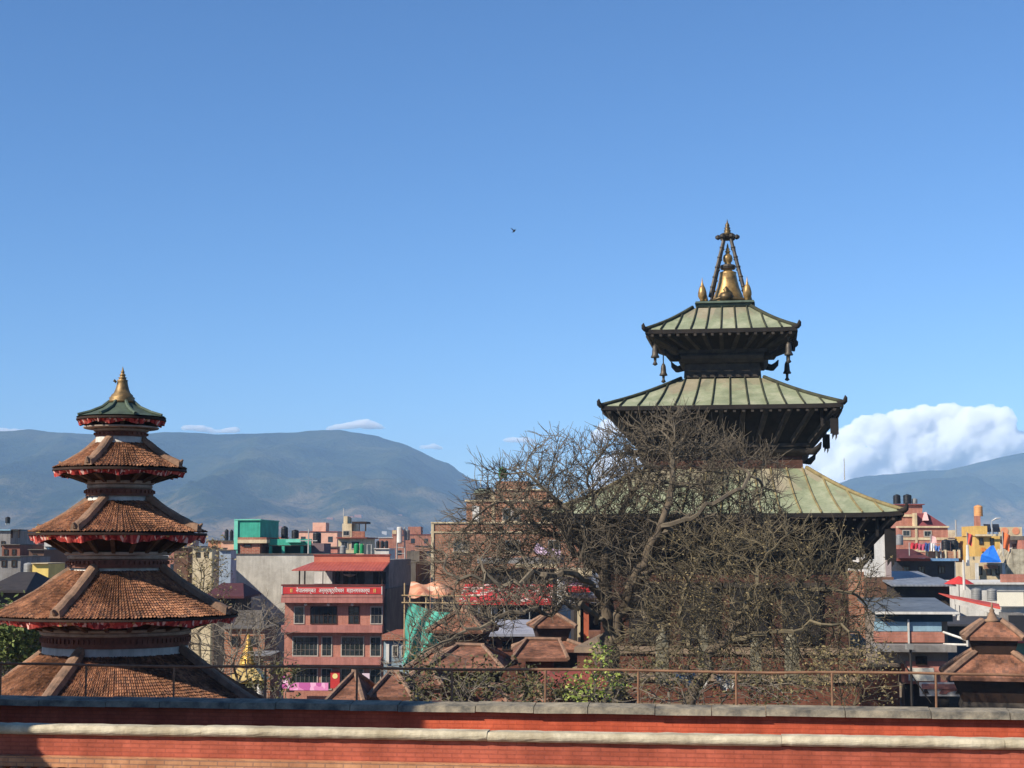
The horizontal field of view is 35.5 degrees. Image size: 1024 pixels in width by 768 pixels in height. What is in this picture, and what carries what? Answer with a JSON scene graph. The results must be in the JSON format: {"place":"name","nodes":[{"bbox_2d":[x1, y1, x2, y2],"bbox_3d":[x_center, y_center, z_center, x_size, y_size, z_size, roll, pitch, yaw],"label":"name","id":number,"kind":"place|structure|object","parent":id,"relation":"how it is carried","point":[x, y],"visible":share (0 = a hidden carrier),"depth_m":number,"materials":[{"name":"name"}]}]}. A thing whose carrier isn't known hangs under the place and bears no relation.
{"place":"outdoors","nodes":[
{"label":"outdoors","id":0,"kind":"place"},
{"bbox_2d":[0,529,35,555],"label":"house","id":1,"kind":"structure","parent":0,"point":[16,536],"depth_m":150.10,"materials":[{"name":"grey paint"}]},
{"bbox_2d":[1,544,43,555],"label":"house","id":2,"kind":"structure","parent":0,"point":[15,550],"depth_m":139.28,"materials":[{"name":"paint"}]},
{"bbox_2d":[0,572,49,673],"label":"tiled house","id":3,"kind":"structure","parent":0,"point":[18,583],"depth_m":100.28,"materials":[{"name":"stone"}]},
{"bbox_2d":[0,556,51,580],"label":"house","id":4,"kind":"structure","parent":0,"point":[10,566],"depth_m":124.22,"materials":[{"name":"grey paint"}]},
{"bbox_2d":[31,562,64,577],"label":"house","id":5,"kind":"structure","parent":0,"point":[49,569],"depth_m":109.53,"materials":[{"name":"yellow paint"}]},
{"bbox_2d":[28,549,68,568],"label":"house","id":6,"kind":"structure","parent":0,"point":[57,555],"depth_m":139.50,"materials":[{"name":"grey concrete"}]},
{"bbox_2d":[0,367,263,698],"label":"round temple","id":7,"kind":"structure","parent":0,"point":[112,596],"depth_m":38.36,"materials":[{"name":"brown tile"}]},
{"bbox_2d":[191,548,227,664],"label":"house","id":8,"kind":"structure","parent":0,"point":[200,558],"depth_m":148.97,"materials":[{"name":"beige paint"}]},
{"bbox_2d":[219,550,236,584],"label":"house","id":9,"kind":"structure","parent":0,"point":[231,565],"depth_m":147.15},
{"bbox_2d":[207,583,260,672],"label":"tiled house","id":10,"kind":"structure","parent":0,"point":[242,593],"depth_m":117.56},
{"bbox_2d":[254,651,279,698],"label":"house","id":11,"kind":"structure","parent":0,"point":[275,679],"depth_m":95.69,"materials":[{"name":"concrete"}]},
{"bbox_2d":[299,523,341,547],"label":"house","id":12,"kind":"structure","parent":0,"point":[327,536],"depth_m":343.54,"materials":[{"name":"pink paint"}]},
{"bbox_2d":[325,669,374,699],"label":"tiled house","id":13,"kind":"structure","parent":0,"point":[345,689],"depth_m":65.91,"materials":[{"name":"tile"}]},
{"bbox_2d":[336,516,377,555],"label":"cream tower house","id":14,"kind":"structure","parent":0,"point":[352,534],"depth_m":204.76,"materials":[{"name":"paint"}]},
{"bbox_2d":[374,548,395,558],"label":"white roof plinth","id":15,"kind":"structure","parent":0,"point":[391,551],"depth_m":183.02,"materials":[{"name":"paint"}]},
{"bbox_2d":[382,629,418,700],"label":"blue white house","id":16,"kind":"structure","parent":0,"point":[389,646],"depth_m":126.46,"materials":[{"name":"paint"}]},
{"bbox_2d":[407,551,429,607],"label":"dark gable house","id":17,"kind":"structure","parent":0,"point":[416,570],"depth_m":163.75,"materials":[{"name":"brown brick"}]},
{"bbox_2d":[392,527,409,558],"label":"telecom mast","id":18,"kind":"object","parent":17,"relation":"on","point":[398,532],"visible":0.89,"depth_m":170.82,"materials":[{"name":"metal"}]},
{"bbox_2d":[405,603,517,699],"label":"temple","id":19,"kind":"structure","parent":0,"point":[476,640],"depth_m":93.84,"materials":[{"name":"tile"}]},
{"bbox_2d":[431,642,505,701],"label":"tiled house","id":20,"kind":"structure","parent":0,"point":[480,650],"depth_m":78.28,"materials":[{"name":"tile"}]},
{"bbox_2d":[484,682,510,701],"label":"tiled house","id":21,"kind":"structure","parent":0,"point":[505,699],"depth_m":57.71,"materials":[{"name":"tile"}]},
{"bbox_2d":[459,584,554,642],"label":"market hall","id":22,"kind":"structure","parent":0,"point":[534,614],"depth_m":118.23,"materials":[{"name":"brick"}]},
{"bbox_2d":[487,619,534,701],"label":"tiled house","id":23,"kind":"structure","parent":0,"point":[522,632],"depth_m":102.71,"materials":[{"name":"brick"}]},
{"bbox_2d":[0,429,1023,555],"bbox_3d":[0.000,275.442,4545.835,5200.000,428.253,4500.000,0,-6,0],"label":"hills","id":24,"kind":"structure","parent":0,"point":[302,481],"depth_m":4282.48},
{"bbox_2d":[0,695,1023,737],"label":"coped wall","id":25,"kind":"structure","parent":0,"point":[786,719],"depth_m":24.63,"materials":[{"name":"red brick"}]},
{"bbox_2d":[897,644,931,706],"bbox_3d":[6.750,5.521,26.734,0.553,2.330,0.122,0,-6,0],"label":"floodlight pole","id":26,"kind":"object","parent":25,"relation":"attached to","point":[910,647],"visible":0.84,"depth_m":26.81,"materials":[{"name":"metal"}]},
{"bbox_2d":[0,0,1023,502],"label":"sky","id":27,"kind":"structure","parent":0,"point":[274,216],"materials":[{"name":"blue"}]},
{"bbox_2d":[477,558,563,604],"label":"cream ledge house","id":28,"kind":"structure","parent":0,"point":[511,562],"depth_m":128.95,"materials":[{"name":"paint"}]},
{"bbox_2d":[511,637,569,698],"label":"tiled house","id":29,"kind":"structure","parent":0,"point":[547,652],"depth_m":83.68,"materials":[{"name":"tile"}]},
{"bbox_2d":[511,606,580,667],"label":"temple","id":30,"kind":"structure","parent":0,"point":[561,625],"depth_m":95.95,"materials":[{"name":"tile"}]},
{"bbox_2d":[537,671,607,703],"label":"tiled house","id":31,"kind":"structure","parent":0,"point":[560,673],"depth_m":70.01,"materials":[{"name":"brick"}]},
{"bbox_2d":[555,568,593,638],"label":"white corner house","id":32,"kind":"structure","parent":0,"point":[564,613],"depth_m":120.93,"materials":[{"name":"paint"}]},
{"bbox_2d":[570,595,600,642],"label":"orange pillar house","id":33,"kind":"structure","parent":0,"point":[583,631],"depth_m":99.52,"materials":[{"name":"brick"}]},
{"bbox_2d":[593,573,598,602],"bbox_3d":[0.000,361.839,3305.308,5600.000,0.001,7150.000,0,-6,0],"label":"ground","id":34,"kind":"structure","parent":0,"point":[595,584],"depth_m":967.46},
{"bbox_2d":[0,592,41,676],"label":"leafy tree","id":35,"kind":"object","parent":34,"relation":"on","point":[21,649],"visible":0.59,"depth_m":56.65,"materials":[{"name":"green plant"}]},
{"bbox_2d":[174,547,192,647],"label":"house","id":36,"kind":"structure","parent":34,"relation":"on","point":[182,568],"depth_m":155.07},
{"bbox_2d":[168,535,236,656],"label":"bare tree","id":37,"kind":"object","parent":34,"relation":"on","point":[204,575],"visible":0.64,"depth_m":87.23,"materials":[{"name":"brown plant"}]},
{"bbox_2d":[221,541,238,553],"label":"house","id":38,"kind":"structure","parent":34,"relation":"on","point":[229,545],"depth_m":174.12,"materials":[{"name":"pink paint"}]},
{"bbox_2d":[188,599,302,682],"bbox_3d":[-9.495,16.064,54.739,4.417,17.343,3.206,-2,-6,16],"label":"bare tree","id":39,"kind":"object","parent":34,"relation":"on","point":[236,651],"visible":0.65,"depth_m":55.18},
{"bbox_2d":[230,633,269,696],"bbox_3d":[-10.098,17.392,60.529,1.472,15.888,1.472,0,-6,0],"label":"gilded shrine","id":40,"kind":"object","parent":34,"relation":"on","point":[242,662],"visible":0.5,"depth_m":60.93,"materials":[{"name":"gold metal"}]},
{"bbox_2d":[223,624,276,675],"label":"house","id":41,"kind":"structure","parent":34,"relation":"on","point":[251,633],"depth_m":102.87,"materials":[{"name":"brick"}]},
{"bbox_2d":[219,610,280,632],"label":"tiled house","id":42,"kind":"structure","parent":34,"relation":"on","point":[245,618],"depth_m":108.57,"materials":[{"name":"brick"}]},
{"bbox_2d":[225,587,293,663],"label":"bare tree","id":43,"kind":"object","parent":34,"relation":"on","point":[261,625],"visible":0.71,"depth_m":79.17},
{"bbox_2d":[140,515,401,556],"bbox_3d":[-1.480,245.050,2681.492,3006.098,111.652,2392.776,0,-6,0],"label":"distant houses","id":44,"kind":"structure","parent":34,"relation":"on","point":[358,516],"depth_m":3265.15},
{"bbox_2d":[239,656,307,698],"bbox_3d":[-7.817,16.475,50.560,2.222,15.661,3.479,0,-6,0],"label":"leafy shrub","id":45,"kind":"object","parent":34,"relation":"on","point":[278,671],"visible":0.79,"depth_m":51.19,"materials":[{"name":"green plant"}]},
{"bbox_2d":[236,553,355,698],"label":"concrete building","id":46,"kind":"structure","parent":34,"relation":"on","point":[270,572],"depth_m":164.86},
{"bbox_2d":[234,519,279,553],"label":"turquoise room","id":47,"kind":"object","parent":46,"relation":"on","point":[252,536],"visible":0.94,"depth_m":167.31,"materials":[{"name":"paint"}]},
{"bbox_2d":[263,539,313,553],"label":"turquoise gallery","id":48,"kind":"object","parent":46,"relation":"on","point":[283,546],"visible":0.89,"depth_m":168.24,"materials":[{"name":"paint"}]},
{"bbox_2d":[311,543,330,553],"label":"tank stand","id":49,"kind":"object","parent":46,"relation":"on","point":[319,548],"visible":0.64,"depth_m":169.54,"materials":[{"name":"purple paint"}]},
{"bbox_2d":[281,554,415,698],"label":"guesthouse","id":50,"kind":"structure","parent":34,"relation":"on","point":[344,610],"depth_m":138.42,"materials":[{"name":"brick"}]},
{"bbox_2d":[294,606,304,623],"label":"window","id":51,"kind":"structure","parent":50,"relation":"in","point":[299,611],"depth_m":138.84,"materials":[{"name":"white glass"}]},
{"bbox_2d":[292,636,317,656],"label":"window","id":52,"kind":"structure","parent":50,"relation":"in","point":[307,644],"depth_m":138.53,"materials":[{"name":"grey glass"}]},
{"bbox_2d":[293,668,317,682],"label":"window","id":53,"kind":"structure","parent":50,"relation":"in","point":[311,676],"depth_m":138.26,"materials":[{"name":"black glass"}]},
{"bbox_2d":[289,683,327,690],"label":"banner","id":54,"kind":"object","parent":50,"relation":"attached to","point":[312,686],"visible":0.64,"depth_m":137.06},
{"bbox_2d":[310,606,336,623],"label":"window","id":55,"kind":"structure","parent":50,"relation":"in","point":[318,614],"depth_m":138.70,"materials":[{"name":"black glass"}]},
{"bbox_2d":[321,636,331,656],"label":"window","id":56,"kind":"structure","parent":50,"relation":"in","point":[326,641],"depth_m":138.40,"materials":[{"name":"grey glass"}]},
{"bbox_2d":[321,668,331,689],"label":"window","id":57,"kind":"structure","parent":50,"relation":"in","point":[325,672],"depth_m":138.13,"materials":[{"name":"black glass"}]},
{"bbox_2d":[330,672,339,687],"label":"shop sign","id":58,"kind":"object","parent":50,"relation":"attached to","point":[334,679],"visible":0.96,"depth_m":137.75,"materials":[{"name":"red paint"}]},
{"bbox_2d":[340,668,363,682],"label":"window","id":59,"kind":"structure","parent":50,"relation":"in","point":[344,673],"depth_m":138.03,"materials":[{"name":"black glass"}]},
{"bbox_2d":[341,636,363,656],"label":"window","id":60,"kind":"structure","parent":50,"relation":"in","point":[351,646],"depth_m":138.26,"materials":[{"name":"grey glass"}]},
{"bbox_2d":[347,606,360,624],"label":"window","id":61,"kind":"structure","parent":50,"relation":"in","point":[353,611],"depth_m":138.50,"materials":[{"name":"black glass"}]},
{"bbox_2d":[370,636,380,656],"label":"window","id":62,"kind":"structure","parent":50,"relation":"in","point":[375,641],"depth_m":138.09,"materials":[{"name":"grey glass"}]},
{"bbox_2d":[370,669,380,683],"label":"window","id":63,"kind":"structure","parent":50,"relation":"in","point":[374,677],"depth_m":137.86,"materials":[{"name":"black glass"}]},
{"bbox_2d":[370,606,382,623],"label":"window","id":64,"kind":"structure","parent":50,"relation":"in","point":[376,612],"depth_m":138.36,"materials":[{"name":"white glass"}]},
{"bbox_2d":[378,530,403,547],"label":"house","id":65,"kind":"structure","parent":34,"relation":"on","point":[390,541],"depth_m":407.64,"materials":[{"name":"brick"}]},
{"bbox_2d":[366,670,417,700],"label":"tiled house","id":66,"kind":"structure","parent":34,"relation":"on","point":[386,687],"depth_m":67.51,"materials":[{"name":"tile"}]},
{"bbox_2d":[392,527,430,558],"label":"house","id":67,"kind":"structure","parent":34,"relation":"on","point":[415,540],"depth_m":404.48,"materials":[{"name":"brick"}]},
{"bbox_2d":[373,628,467,695],"bbox_3d":[-3.771,17.480,62.540,4.355,16.132,2.520,3,-7,-29],"label":"bare shrub","id":68,"kind":"object","parent":34,"relation":"on","point":[417,641],"visible":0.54,"depth_m":63.06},
{"bbox_2d":[407,665,449,700],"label":"tiled house","id":69,"kind":"structure","parent":34,"relation":"on","point":[437,682],"depth_m":71.44,"materials":[{"name":"tile"}]},
{"bbox_2d":[402,583,479,666],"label":"bamboo scaffold","id":70,"kind":"object","parent":34,"relation":"on","point":[404,595],"visible":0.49,"depth_m":106.98,"materials":[{"name":"wood"}]},
{"bbox_2d":[402,603,448,663],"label":"debris net","id":71,"kind":"object","parent":70,"relation":"hanging from","point":[415,611],"visible":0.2,"depth_m":104.92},
{"bbox_2d":[408,582,449,597],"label":"orange tarpaulin","id":72,"kind":"object","parent":70,"relation":"attached to","point":[416,588],"visible":0.77,"depth_m":112.76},
{"bbox_2d":[393,643,537,701],"bbox_3d":[-1.274,16.043,48.817,4.167,16.163,4.436,-4,-7,37],"label":"tangled shrub","id":73,"kind":"object","parent":34,"relation":"on","point":[484,695],"visible":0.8,"depth_m":49.12,"materials":[{"name":"brown plant"}]},
{"bbox_2d":[430,489,581,612],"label":"brick apartment","id":74,"kind":"structure","parent":34,"relation":"on","point":[434,532],"depth_m":157.51,"materials":[{"name":"brick"}]},
{"bbox_2d":[0,722,1023,767],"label":"brick parapet","id":75,"kind":"structure","parent":34,"relation":"on","point":[41,745],"depth_m":20.55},
{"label":"roof terrace","id":76,"kind":"structure","parent":75,"relation":"attached to","visible":0},
{"bbox_2d":[0,662,1023,706],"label":"pipe railing","id":77,"kind":"object","parent":76,"relation":"on","point":[265,667],"visible":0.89,"depth_m":26.12,"materials":[{"name":"metal"}]},
{"bbox_2d":[503,662,604,702],"bbox_3d":[0.918,15.917,45.476,3.103,15.733,2.923,-4,-7,36],"label":"tangled shrub","id":78,"kind":"object","parent":34,"relation":"on","point":[528,684],"visible":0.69,"depth_m":46.13,"materials":[{"name":"brown plant"}]},
{"bbox_2d":[381,394,807,702],"bbox_3d":[3.208,12.724,58.308,15.651,24.859,6.740,0,-6,0],"label":"bare tree","id":79,"kind":"object","parent":34,"relation":"on","point":[604,594],"visible":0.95,"depth_m":59.13,"materials":[{"name":"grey plant"}]},
{"bbox_2d":[563,636,635,702],"bbox_3d":[2.319,15.141,42.616,2.111,16.675,3.844,0,-6,0],"label":"leafy shrub","id":80,"kind":"object","parent":34,"relation":"on","point":[591,693],"visible":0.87,"depth_m":43.37,"materials":[{"name":"green plant"}]},
{"bbox_2d":[598,640,823,705],"bbox_3d":[5.891,15.857,47.737,7.121,16.313,3.864,0,-6,0],"label":"tangled shrub","id":81,"kind":"object","parent":34,"relation":"on","point":[675,682],"visible":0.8,"depth_m":48.07,"materials":[{"name":"brown plant"}]},
{"bbox_2d":[540,220,908,709],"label":"tall pagoda","id":82,"kind":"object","parent":34,"relation":"on","point":[725,343],"visible":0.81,"depth_m":79.82,"materials":[{"name":"metal"}]},
{"bbox_2d":[623,582,669,641],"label":"door","id":83,"kind":"structure","parent":82,"relation":"in","point":[634,622],"depth_m":78.63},
{"bbox_2d":[675,582,721,642],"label":"door","id":84,"kind":"structure","parent":82,"relation":"in","point":[688,614],"depth_m":78.24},
{"bbox_2d":[724,582,769,642],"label":"door","id":85,"kind":"structure","parent":82,"relation":"in","point":[725,584],"depth_m":77.94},
{"bbox_2d":[776,582,824,643],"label":"door","id":86,"kind":"structure","parent":82,"relation":"in","point":[814,627],"depth_m":77.48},
{"bbox_2d":[590,507,899,704],"bbox_3d":[8.190,14.542,55.553,11.240,20.545,5.202,0,-6,0],"label":"sparse tree","id":87,"kind":"object","parent":34,"relation":"on","point":[730,637],"visible":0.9,"depth_m":56.11,"materials":[{"name":"brown plant"}]},
{"bbox_2d":[766,635,906,705],"bbox_3d":[10.512,16.113,50.540,4.446,16.376,2.809,-2,-6,22],"label":"tangled shrub","id":88,"kind":"object","parent":34,"relation":"on","point":[859,677],"visible":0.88,"depth_m":51.15,"materials":[{"name":"brown plant"}]},
{"bbox_2d":[847,535,893,639],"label":"white gable house","id":89,"kind":"structure","parent":34,"relation":"on","point":[884,569],"depth_m":119.23,"materials":[{"name":"paint"}]},
{"bbox_2d":[891,549,959,579],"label":"laundry house","id":90,"kind":"structure","parent":34,"relation":"on","point":[934,563],"depth_m":138.12,"materials":[{"name":"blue paint"}]},
{"bbox_2d":[941,539,949,550],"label":"water tank","id":91,"kind":"object","parent":90,"relation":"on","point":[945,544],"visible":1,"depth_m":140.98,"materials":[{"name":"black plastic"}]},
{"bbox_2d":[946,574,1023,631],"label":"white flat house","id":92,"kind":"structure","parent":34,"relation":"on","point":[1009,588],"depth_m":126.93,"materials":[{"name":"paint"}]},
{"bbox_2d":[971,588,981,599],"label":"water tank","id":93,"kind":"object","parent":92,"relation":"on","point":[976,593],"visible":0.95,"depth_m":124.25,"materials":[{"name":"grey metal"}]},
{"bbox_2d":[987,588,996,600],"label":"water tank","id":94,"kind":"object","parent":92,"relation":"on","point":[991,594],"visible":1,"depth_m":124.26,"materials":[{"name":"grey metal"}]},
{"bbox_2d":[656,626,668,681],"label":"stone stupa","id":95,"kind":"object","parent":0,"point":[664,641],"visible":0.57,"depth_m":72.49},
{"bbox_2d":[750,638,761,681],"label":"stone stupa","id":96,"kind":"object","parent":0,"point":[757,657],"visible":0.35,"depth_m":72.49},
{"bbox_2d":[784,629,799,680],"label":"stone stupa","id":97,"kind":"object","parent":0,"point":[787,652],"visible":0.27,"depth_m":72.44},
{"bbox_2d":[891,571,930,576],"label":"house","id":98,"kind":"structure","parent":0,"point":[906,574],"depth_m":125.56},
{"bbox_2d":[857,597,968,707],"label":"house","id":99,"kind":"structure","parent":0,"point":[922,625],"depth_m":68.73,"materials":[{"name":"concrete"}]},
{"bbox_2d":[908,668,933,680],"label":"white board","id":100,"kind":"object","parent":99,"relation":"attached to","point":[918,677],"visible":0.79,"depth_m":67.79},
{"bbox_2d":[915,656,926,664],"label":"window","id":101,"kind":"structure","parent":99,"relation":"in","point":[920,660],"depth_m":68.03,"materials":[{"name":"black glass"}]},
{"bbox_2d":[919,682,959,695],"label":"shop banner","id":102,"kind":"object","parent":99,"relation":"attached to","point":[945,688],"visible":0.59,"depth_m":67.25,"materials":[{"name":"paint"}]},
{"bbox_2d":[882,577,955,605],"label":"house","id":103,"kind":"structure","parent":0,"point":[919,587],"depth_m":115.42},
{"bbox_2d":[944,576,972,615],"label":"red umbrella","id":104,"kind":"object","parent":103,"relation":"on","point":[957,580],"visible":0.79,"depth_m":114.67,"materials":[{"name":"fabric"}]},
{"bbox_2d":[891,504,948,554],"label":"brick rooftop house","id":105,"kind":"structure","parent":0,"point":[915,524],"depth_m":169.34,"materials":[{"name":"beige paint"}]},
{"bbox_2d":[948,632,970,707],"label":"tiled house","id":106,"kind":"structure","parent":0,"point":[954,701],"depth_m":83.57,"materials":[{"name":"stone"}]},
{"bbox_2d":[938,593,999,615],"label":"red awning","id":107,"kind":"object","parent":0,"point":[980,605],"visible":0.62,"depth_m":110.21,"materials":[{"name":"fabric"}]},
{"bbox_2d":[955,516,1001,561],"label":"yellow house","id":108,"kind":"structure","parent":0,"point":[983,541],"depth_m":164.26,"materials":[{"name":"paint"}]},
{"bbox_2d":[947,616,1014,646],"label":"house","id":109,"kind":"structure","parent":0,"point":[955,627],"depth_m":105.32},
{"bbox_2d":[939,602,1023,708],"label":"temple","id":110,"kind":"structure","parent":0,"point":[993,640],"depth_m":62.04,"materials":[{"name":"tile"}]},
{"bbox_2d":[955,549,1023,579],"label":"old cream house","id":111,"kind":"structure","parent":0,"point":[1012,561],"depth_m":149.05,"materials":[{"name":"paint"}]},
{"bbox_2d":[980,545,1000,561],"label":"blue tarpaulin","id":112,"kind":"object","parent":111,"relation":"attached to","point":[989,554],"visible":1,"depth_m":148.49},
{"bbox_2d":[1002,531,1009,555],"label":"flag","id":113,"kind":"object","parent":111,"relation":"on","point":[1005,540],"visible":1,"depth_m":149.28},
{"bbox_2d":[999,527,1023,548],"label":"cream parapet house","id":114,"kind":"structure","parent":0,"point":[1016,538],"depth_m":171.30,"materials":[{"name":"paint"}]},
{"bbox_2d":[1016,632,1023,653],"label":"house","id":115,"kind":"structure","parent":0,"point":[1020,646],"depth_m":107.10,"materials":[{"name":"teal"}]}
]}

